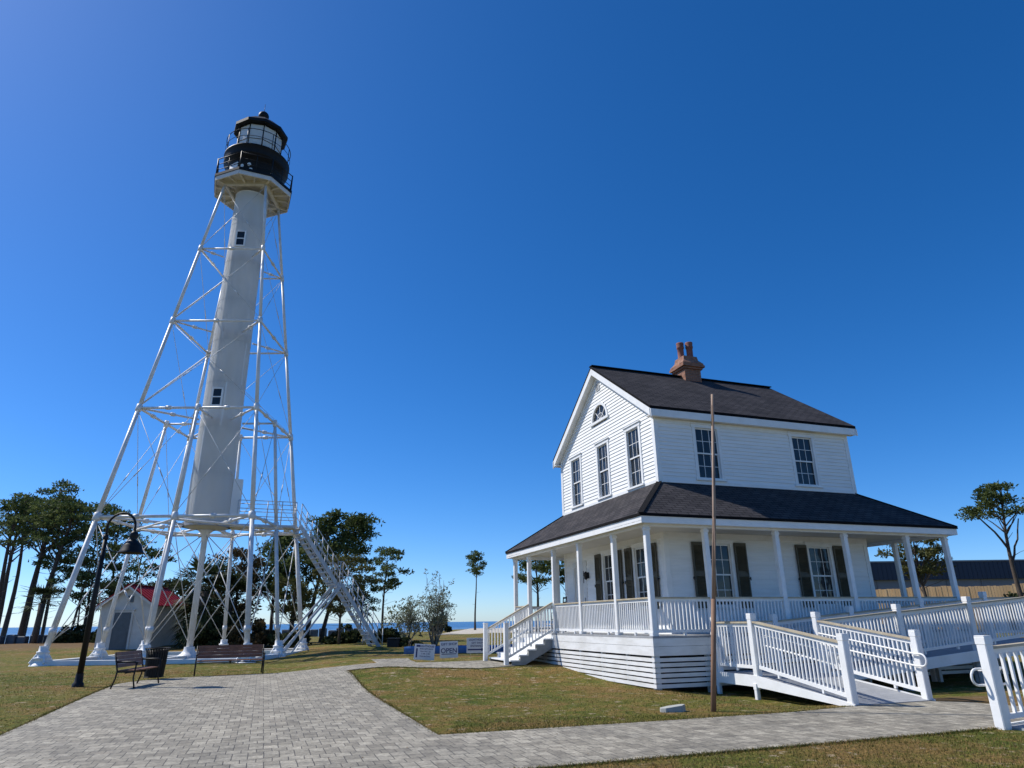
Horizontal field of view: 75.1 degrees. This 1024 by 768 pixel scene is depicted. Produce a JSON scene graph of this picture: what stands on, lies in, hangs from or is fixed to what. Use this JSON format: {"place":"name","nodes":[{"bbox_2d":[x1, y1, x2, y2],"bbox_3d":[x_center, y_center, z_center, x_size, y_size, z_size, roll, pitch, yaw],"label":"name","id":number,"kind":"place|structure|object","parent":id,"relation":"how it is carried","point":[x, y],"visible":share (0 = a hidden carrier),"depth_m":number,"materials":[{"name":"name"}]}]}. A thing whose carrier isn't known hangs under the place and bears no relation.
{"place":"outdoors","nodes":[
{"label":"outdoors","id":0,"kind":"place"},
{"bbox_2d":[0,670,489,767],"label":"plaza","id":1,"kind":"structure","parent":0,"point":[194,724],"depth_m":10.58,"materials":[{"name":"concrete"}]},
{"bbox_2d":[110,650,161,688],"bbox_3d":[-10.533,8.002,18.746,0.673,0.916,1.708,1,-20,-6],"label":"park bench","id":2,"kind":"object","parent":1,"relation":"on","point":[125,661],"visible":0.99,"depth_m":18.66,"materials":[{"name":"brown wood"}]},
{"bbox_2d":[143,647,170,677],"bbox_3d":[-11.239,8.786,21.020,0.754,0.866,0.754,-1,-20,0],"label":"litter bin","id":3,"kind":"object","parent":1,"relation":"on","point":[162,654],"visible":0.97,"depth_m":20.83,"materials":[{"name":"black metal"}]},
{"bbox_2d":[193,644,265,675],"bbox_3d":[-9.508,9.309,22.485,2.158,0.916,0.673,8,-21,-23],"label":"park bench","id":4,"kind":"object","parent":1,"relation":"on","point":[209,651],"visible":1,"depth_m":22.69,"materials":[{"name":"brown wood"}]},
{"bbox_2d":[0,621,552,643],"bbox_3d":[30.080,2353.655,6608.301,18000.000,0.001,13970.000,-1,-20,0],"label":"sea","id":5,"kind":"structure","parent":0,"point":[330,626],"depth_m":584.57,"materials":[{"name":"liquid"}]},
{"bbox_2d":[0,623,1023,767],"bbox_3d":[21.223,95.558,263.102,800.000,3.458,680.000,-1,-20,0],"label":"ground","id":6,"kind":"structure","parent":0,"point":[15,659],"depth_m":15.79,"materials":[{"name":"green plant"}]},
{"bbox_2d":[0,492,40,602],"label":"pine tree","id":7,"kind":"object","parent":6,"relation":"on","point":[13,500],"visible":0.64,"depth_m":65.41,"materials":[{"name":"green plant"}]},
{"bbox_2d":[0,496,46,642],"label":"pine tree","id":8,"kind":"object","parent":6,"relation":"on","point":[8,613],"visible":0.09,"depth_m":68.86,"materials":[{"name":"green plant"}]},
{"bbox_2d":[0,492,51,623],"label":"pine tree","id":9,"kind":"object","parent":6,"relation":"on","point":[14,545],"visible":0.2,"depth_m":66.82,"materials":[{"name":"green plant"}]},
{"bbox_2d":[0,491,80,635],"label":"pine tree","id":10,"kind":"object","parent":6,"relation":"on","point":[41,554],"visible":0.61,"depth_m":62.86,"materials":[{"name":"green plant"}]},
{"bbox_2d":[19,582,62,642],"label":"palm tree","id":11,"kind":"object","parent":6,"relation":"on","point":[43,591],"visible":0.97,"depth_m":56.73,"materials":[{"name":"green plant"}]},
{"bbox_2d":[0,479,90,635],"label":"pine tree","id":12,"kind":"object","parent":6,"relation":"on","point":[63,484],"visible":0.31,"depth_m":67.90,"materials":[{"name":"green plant"}]},
{"bbox_2d":[28,536,76,634],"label":"pine tree","id":13,"kind":"object","parent":6,"relation":"on","point":[45,562],"visible":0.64,"depth_m":63.63,"materials":[{"name":"green plant"}]},
{"bbox_2d":[22,500,102,634],"bbox_3d":[-41.799,17.092,61.241,6.085,13.027,5.953,8,-21,-22],"label":"pine tree","id":14,"kind":"object","parent":6,"relation":"on","point":[67,511],"visible":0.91,"depth_m":61.83,"materials":[{"name":"green plant"}]},
{"bbox_2d":[40,500,89,642],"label":"pine tree","id":15,"kind":"object","parent":6,"relation":"on","point":[59,575],"visible":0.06,"depth_m":67.24,"materials":[{"name":"green plant"}]},
{"bbox_2d":[53,624,91,642],"bbox_3d":[-37.007,21.353,56.594,3.976,1.830,3.331,14,-25,-36],"label":"shrub","id":16,"kind":"object","parent":6,"relation":"on","point":[73,636],"visible":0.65,"depth_m":55.59,"materials":[{"name":"green plant"}]},
{"bbox_2d":[57,556,105,624],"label":"pine tree","id":17,"kind":"object","parent":6,"relation":"on","point":[80,584],"visible":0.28,"depth_m":64.68,"materials":[{"name":"green plant"}]},
{"bbox_2d":[45,541,135,632],"bbox_3d":[-38.934,19.176,61.627,6.554,8.958,8.201,-1,-20,0],"label":"pine tree","id":18,"kind":"object","parent":6,"relation":"on","point":[81,577],"visible":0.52,"depth_m":60.73,"materials":[{"name":"green plant"}]},
{"bbox_2d":[89,629,96,642],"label":"shrub","id":19,"kind":"object","parent":6,"relation":"on","point":[93,637],"visible":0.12,"depth_m":54.76,"materials":[{"name":"green plant"}]},
{"bbox_2d":[61,502,126,631],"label":"pine tree","id":20,"kind":"object","parent":6,"relation":"on","point":[107,508],"visible":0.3,"depth_m":68.14,"materials":[{"name":"green plant"}]},
{"bbox_2d":[84,578,127,612],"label":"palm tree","id":21,"kind":"object","parent":6,"relation":"on","point":[112,585],"visible":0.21,"depth_m":56.82,"materials":[{"name":"green plant"}]},
{"bbox_2d":[71,512,143,686],"bbox_3d":[-11.706,6.249,19.494,1.370,4.973,0.720,-1,-20,0],"label":"street lamp","id":22,"kind":"object","parent":6,"relation":"on","point":[132,545],"visible":0.98,"depth_m":19.63,"materials":[{"name":"black metal"}]},
{"bbox_2d":[76,507,151,590],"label":"pine tree","id":23,"kind":"object","parent":6,"relation":"on","point":[113,527],"visible":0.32,"depth_m":66.41,"materials":[{"name":"green plant"}]},
{"bbox_2d":[89,538,177,595],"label":"pine tree","id":24,"kind":"object","parent":6,"relation":"on","point":[151,555],"visible":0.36,"depth_m":63.36,"materials":[{"name":"green plant"}]},
{"bbox_2d":[88,584,185,650],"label":"storage shed","id":25,"kind":"structure","parent":6,"relation":"on","point":[125,632],"depth_m":43.93,"materials":[{"name":"white metal"}]},
{"bbox_2d":[108,613,131,649],"bbox_3d":[-25.548,16.124,43.461,1.104,2.280,0.074,0,-20,-2],"label":"door","id":26,"kind":"structure","parent":25,"relation":"in","point":[119,634],"depth_m":43.42,"materials":[{"name":"grey wood"}]},
{"bbox_2d":[136,577,206,616],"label":"broadleaf tree","id":27,"kind":"object","parent":6,"relation":"on","point":[168,584],"visible":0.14,"depth_m":57.35,"materials":[{"name":"green plant"}]},
{"bbox_2d":[0,628,357,643],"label":"shore kerb","id":28,"kind":"structure","parent":6,"relation":"on","point":[13,639],"depth_m":56.71,"materials":[{"name":"grey concrete"}]},
{"bbox_2d":[163,552,242,648],"bbox_3d":[-20.952,15.045,45.292,5.219,6.950,5.577,15,-25,-38],"label":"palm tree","id":29,"kind":"object","parent":6,"relation":"on","point":[204,595],"visible":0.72,"depth_m":44.64,"materials":[{"name":"green plant"}]},
{"bbox_2d":[28,104,382,665],"bbox_3d":[-14.436,-2.392,39.411,14.059,35.046,10.190,0,-20,-1],"label":"lighthouse","id":30,"kind":"object","parent":6,"relation":"on","point":[252,191],"visible":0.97,"depth_m":37.34,"materials":[{"name":"paint"}]},
{"bbox_2d":[194,625,250,645],"bbox_3d":[-19.101,16.665,43.940,3.623,1.530,3.266,17,-26,-41],"label":"shrub","id":31,"kind":"object","parent":6,"relation":"on","point":[208,641],"visible":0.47,"depth_m":43.19,"materials":[{"name":"green plant"}]},
{"bbox_2d":[203,571,261,645],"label":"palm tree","id":32,"kind":"object","parent":6,"relation":"on","point":[240,585],"visible":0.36,"depth_m":46.21,"materials":[{"name":"green plant"}]},
{"bbox_2d":[203,547,272,619],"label":"broadleaf tree","id":33,"kind":"object","parent":6,"relation":"on","point":[241,566],"visible":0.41,"depth_m":50.27,"materials":[{"name":"green plant"}]},
{"bbox_2d":[226,618,274,647],"bbox_3d":[-17.097,16.299,43.523,3.133,2.082,3.265,-8,-21,20],"label":"shrub","id":34,"kind":"object","parent":6,"relation":"on","point":[260,632],"visible":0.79,"depth_m":43.08,"materials":[{"name":"green plant"}]},
{"bbox_2d":[256,648,292,650],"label":"concrete walk","id":35,"kind":"structure","parent":6,"relation":"on","point":[272,648],"depth_m":40.59,"materials":[{"name":"grey concrete"}]},
{"bbox_2d":[246,531,306,631],"bbox_3d":[-18.408,15.714,51.973,5.380,8.496,5.470,-1,-20,0],"label":"pine tree","id":36,"kind":"object","parent":6,"relation":"on","point":[285,541],"visible":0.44,"depth_m":51.29,"materials":[{"name":"green plant"}]},
{"bbox_2d":[252,629,311,647],"bbox_3d":[-15.259,16.826,44.062,3.599,1.260,3.267,-7,-21,17],"label":"shrub","id":37,"kind":"object","parent":6,"relation":"on","point":[270,639],"visible":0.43,"depth_m":43.12,"materials":[{"name":"green plant"}]},
{"bbox_2d":[263,548,317,631],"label":"pine tree","id":38,"kind":"object","parent":6,"relation":"on","point":[293,568],"visible":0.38,"depth_m":49.98,"materials":[{"name":"green plant"}]},
{"bbox_2d":[267,576,318,630],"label":"tree","id":39,"kind":"object","parent":6,"relation":"on","point":[289,606],"visible":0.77,"depth_m":46.27,"materials":[{"name":"green plant"}]},
{"bbox_2d":[287,508,350,642],"bbox_3d":[-14.639,14.227,49.949,4.963,9.890,4.971,-1,-20,0],"label":"pine tree","id":40,"kind":"object","parent":6,"relation":"on","point":[323,524],"visible":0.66,"depth_m":50.40,"materials":[{"name":"green plant"}]},
{"bbox_2d":[320,623,361,644],"bbox_3d":[-11.377,16.885,44.972,3.031,1.499,3.131,-1,-20,0],"label":"shrub","id":41,"kind":"object","parent":6,"relation":"on","point":[352,636],"visible":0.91,"depth_m":44.38,"materials":[{"name":"green plant"}]},
{"bbox_2d":[302,512,385,641],"bbox_3d":[-13.355,14.852,51.474,6.654,9.750,6.686,-1,-20,0],"label":"pine tree","id":42,"kind":"object","parent":6,"relation":"on","point":[360,526],"visible":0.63,"depth_m":51.79,"materials":[{"name":"green plant"}]},
{"bbox_2d":[309,551,380,644],"bbox_3d":[-11.115,14.056,43.828,4.337,5.947,5.068,16,-26,-39],"label":"pine tree","id":43,"kind":"object","parent":6,"relation":"on","point":[338,610],"visible":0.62,"depth_m":43.44,"materials":[{"name":"green plant"}]},
{"bbox_2d":[348,584,380,641],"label":"pine tree","id":44,"kind":"object","parent":6,"relation":"on","point":[373,589],"visible":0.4,"depth_m":49.81,"materials":[{"name":"green plant"}]},
{"bbox_2d":[362,631,373,643],"bbox_3d":[-9.388,16.624,43.481,0.755,0.950,0.046,1,-20,-5],"label":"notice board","id":45,"kind":"object","parent":6,"relation":"on","point":[367,637],"visible":0.16,"depth_m":43.48,"materials":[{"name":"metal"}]},
{"bbox_2d":[361,627,405,642],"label":"shrub","id":46,"kind":"object","parent":6,"relation":"on","point":[391,632],"visible":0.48,"depth_m":45.17,"materials":[{"name":"green plant"}]},
{"bbox_2d":[368,546,413,627],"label":"pine tree","id":47,"kind":"object","parent":6,"relation":"on","point":[391,583],"visible":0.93,"depth_m":75.64,"materials":[{"name":"green plant"}]},
{"bbox_2d":[371,658,415,662],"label":"path spur","id":48,"kind":"structure","parent":6,"relation":"on","point":[401,660],"depth_m":24.22,"materials":[{"name":"concrete"}]},
{"bbox_2d":[387,638,400,646],"bbox_3d":[-6.567,14.382,37.051,0.720,0.470,0.660,-1,-20,0],"label":"utility box","id":49,"kind":"object","parent":6,"relation":"on","point":[393,642],"visible":0.97,"depth_m":36.77,"materials":[{"name":"black metal"}]},
{"bbox_2d":[380,595,426,642],"bbox_3d":[-6.218,13.957,39.296,2.843,2.834,2.589,15,-25,-37],"label":"shrub","id":50,"kind":"object","parent":6,"relation":"on","point":[409,612],"visible":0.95,"depth_m":39.12,"materials":[{"name":"green plant"}]},
{"bbox_2d":[399,636,423,646],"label":"plant","id":51,"kind":"object","parent":6,"relation":"on","point":[404,641],"visible":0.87,"depth_m":37.24,"materials":[{"name":"green plant"}]},
{"bbox_2d":[311,660,513,669],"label":"path","id":52,"kind":"structure","parent":6,"relation":"on","point":[480,664],"depth_m":21.63,"materials":[{"name":"concrete"}]},
{"bbox_2d":[414,644,434,661],"bbox_3d":[-3.106,9.560,23.632,0.754,0.664,0.032,1,-20,-5],"label":"yard sign","id":53,"kind":"object","parent":6,"relation":"on","point":[424,651],"visible":1,"depth_m":23.64,"materials":[{"name":"plastic"}]},
{"bbox_2d":[415,569,457,645],"bbox_3d":[-4.474,13.176,39.472,2.525,4.401,2.362,-1,-20,0],"label":"shrub","id":54,"kind":"object","parent":6,"relation":"on","point":[438,619],"visible":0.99,"depth_m":39.14,"materials":[{"name":"green plant"}]},
{"bbox_2d":[430,618,451,633],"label":"shrub","id":55,"kind":"object","parent":6,"relation":"on","point":[448,628],"visible":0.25,"depth_m":76.67,"materials":[{"name":"green plant"}]},
{"bbox_2d":[440,641,457,657],"bbox_3d":[-2.305,9.774,24.345,0.674,0.698,0.033,0,-20,-1],"label":"yard sign","id":56,"kind":"object","parent":6,"relation":"on","point":[448,649],"visible":1,"depth_m":24.36,"materials":[{"name":"plastic"}]},
{"bbox_2d":[404,644,512,653],"bbox_3d":[-1.095,11.989,30.138,7.539,0.380,0.297,4,-20,-12],"label":"tarp barrier","id":57,"kind":"object","parent":6,"relation":"on","point":[411,649],"visible":0.1,"depth_m":29.80,"materials":[{"name":"plastic"}]},
{"bbox_2d":[467,638,482,652],"bbox_3d":[-1.322,10.049,25.305,0.800,0.760,0.032,-1,-20,0],"label":"yard sign","id":58,"kind":"object","parent":6,"relation":"on","point":[474,645],"visible":0.87,"depth_m":25.33,"materials":[{"name":"plastic"}]},
{"bbox_2d":[465,550,486,629],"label":"pine tree","id":59,"kind":"object","parent":6,"relation":"on","point":[474,559],"visible":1,"depth_m":112.86,"materials":[{"name":"green plant"}]},
{"bbox_2d":[10,665,1021,766],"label":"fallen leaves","id":60,"kind":"object","parent":6,"relation":"on","point":[524,721],"visible":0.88,"depth_m":12.70,"materials":[{"name":"brown plant"}]},
{"bbox_2d":[511,560,560,631],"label":"pine tree","id":61,"kind":"object","parent":6,"relation":"on","point":[537,566],"visible":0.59,"depth_m":79.92,"materials":[{"name":"green plant"}]},
{"bbox_2d":[541,560,564,589],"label":"pine tree","id":62,"kind":"object","parent":6,"relation":"on","point":[548,563],"visible":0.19,"depth_m":78.83,"materials":[{"name":"green plant"}]},
{"bbox_2d":[660,704,685,712],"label":"stone slab","id":63,"kind":"structure","parent":6,"relation":"on","point":[675,708],"depth_m":12.14,"materials":[{"name":"white stone"}]},
{"bbox_2d":[711,394,716,711],"bbox_3d":[3.952,3.189,13.129,0.777,6.308,0.108,0,-20,-2],"label":"bare pole","id":64,"kind":"object","parent":6,"relation":"on","point":[713,653],"visible":0.91,"depth_m":12.90,"materials":[{"name":"brown wood"}]},
{"bbox_2d":[483,342,974,691],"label":"keepers house","id":65,"kind":"structure","parent":6,"relation":"on","point":[802,525],"depth_m":20.81,"materials":[{"name":"white wood"}]},
{"bbox_2d":[551,597,566,631],"bbox_3d":[1.734,8.438,24.410,0.510,1.222,0.528,3,-20,-9],"label":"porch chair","id":66,"kind":"object","parent":65,"relation":"on","point":[562,608],"visible":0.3,"depth_m":24.47,"materials":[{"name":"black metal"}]},
{"bbox_2d":[568,452,583,508],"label":"window","id":67,"kind":"structure","parent":65,"relation":"in","point":[575,466],"depth_m":25.63,"materials":[{"name":"white paint"}]},
{"bbox_2d":[572,561,587,631],"bbox_3d":[2.506,7.713,24.157,0.144,2.400,1.200,6,-21,-18],"label":"door","id":68,"kind":"structure","parent":65,"relation":"in","point":[575,578],"depth_m":24.50,"materials":[{"name":"paint"}]},
{"bbox_2d":[590,402,608,426],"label":"attic window","id":69,"kind":"structure","parent":65,"relation":"in","point":[600,412],"depth_m":24.30,"materials":[{"name":"white paint"}]},
{"bbox_2d":[593,437,611,500],"bbox_3d":[3.241,3.002,23.503,0.165,2.050,1.100,6,-21,-18],"label":"window","id":70,"kind":"structure","parent":65,"relation":"in","point":[604,486],"depth_m":23.60,"materials":[{"name":"white paint"}]},
{"bbox_2d":[599,549,613,610],"bbox_3d":[3.286,6.535,22.247,0.165,1.970,1.140,6,-21,-18],"label":"window","id":71,"kind":"structure","parent":65,"relation":"in","point":[607,580],"depth_m":22.52,"materials":[{"name":"white paint"}]},
{"bbox_2d":[622,420,644,490],"bbox_3d":[3.964,2.323,21.562,0.165,2.090,1.100,6,-21,-18],"label":"window","id":72,"kind":"structure","parent":65,"relation":"in","point":[633,449],"depth_m":21.65,"materials":[{"name":"white paint"}]},
{"bbox_2d":[629,542,648,609],"bbox_3d":[4.002,5.844,20.330,0.165,1.970,1.140,6,-21,-18],"label":"window","id":73,"kind":"structure","parent":65,"relation":"in","point":[638,557],"depth_m":20.59,"materials":[{"name":"white paint"}]},
{"bbox_2d":[690,422,727,481],"bbox_3d":[6.157,2.146,20.949,1.140,1.840,0.165,6,-21,-18],"label":"window","id":74,"kind":"structure","parent":65,"relation":"in","point":[701,432],"depth_m":20.98,"materials":[{"name":"white paint"}]},
{"bbox_2d":[701,538,739,607],"bbox_3d":[6.173,5.596,19.711,1.140,1.970,0.165,6,-21,-18],"label":"window","id":75,"kind":"structure","parent":65,"relation":"in","point":[726,579],"depth_m":19.82,"materials":[{"name":"white paint"}]},
{"bbox_2d":[787,431,823,487],"bbox_3d":[9.713,2.525,22.141,1.140,1.840,0.165,6,-21,-18],"label":"window","id":76,"kind":"structure","parent":65,"relation":"in","point":[802,445],"depth_m":22.18,"materials":[{"name":"white paint"}]},
{"bbox_2d":[803,542,841,607],"bbox_3d":[9.738,5.976,20.906,1.140,1.970,0.165,6,-21,-18],"label":"window","id":77,"kind":"structure","parent":65,"relation":"in","point":[820,554],"depth_m":20.99,"materials":[{"name":"white paint"}]},
{"bbox_2d":[439,701,1023,767],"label":"walkway","id":78,"kind":"structure","parent":6,"relation":"on","point":[527,748],"depth_m":9.76,"materials":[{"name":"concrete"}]},
{"bbox_2d":[709,592,1023,705],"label":"wheelchair ramp","id":79,"kind":"structure","parent":6,"relation":"on","point":[832,674],"depth_m":15.84,"materials":[{"name":"white paint"}]},
{"bbox_2d":[874,538,955,628],"bbox_3d":[21.586,10.385,35.284,3.648,5.820,4.400,-1,-20,0],"label":"pine tree","id":80,"kind":"object","parent":6,"relation":"on","point":[925,555],"visible":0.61,"depth_m":35.12,"materials":[{"name":"green plant"}]},
{"bbox_2d":[870,559,1023,618],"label":"long building","id":81,"kind":"structure","parent":6,"relation":"on","point":[971,573],"depth_m":59.33,"materials":[{"name":"beige metal"}]},
{"bbox_2d":[876,583,1023,628],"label":"board fence","id":82,"kind":"object","parent":6,"relation":"on","point":[973,592],"visible":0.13,"depth_m":38.45,"materials":[{"name":"wood"}]},
{"bbox_2d":[954,479,1023,596],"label":"pine tree","id":83,"kind":"object","parent":6,"relation":"on","point":[988,493],"visible":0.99,"depth_m":34.44,"materials":[{"name":"green plant"}]},
{"bbox_2d":[970,635,1023,730],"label":"railing","id":84,"kind":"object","parent":6,"relation":"on","point":[990,668],"depth_m":10.13,"materials":[{"name":"white paint"}]},
{"bbox_2d":[990,593,1018,629],"bbox_3d":[24.413,11.329,32.985,1.621,1.817,1.887,10,-22,-27],"label":"shrub","id":85,"kind":"object","parent":6,"relation":"on","point":[1004,595],"visible":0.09,"depth_m":32.57,"materials":[{"name":"green plant"}]},
{"bbox_2d":[1006,591,1017,596],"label":"shrub","id":86,"kind":"object","parent":6,"relation":"on","point":[1010,594],"visible":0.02,"depth_m":34.41,"materials":[{"name":"green plant"}]},
{"bbox_2d":[0,0,1023,627],"label":"sky","id":87,"kind":"structure","parent":0,"point":[494,203],"materials":[{"name":"blue"}]}
]}

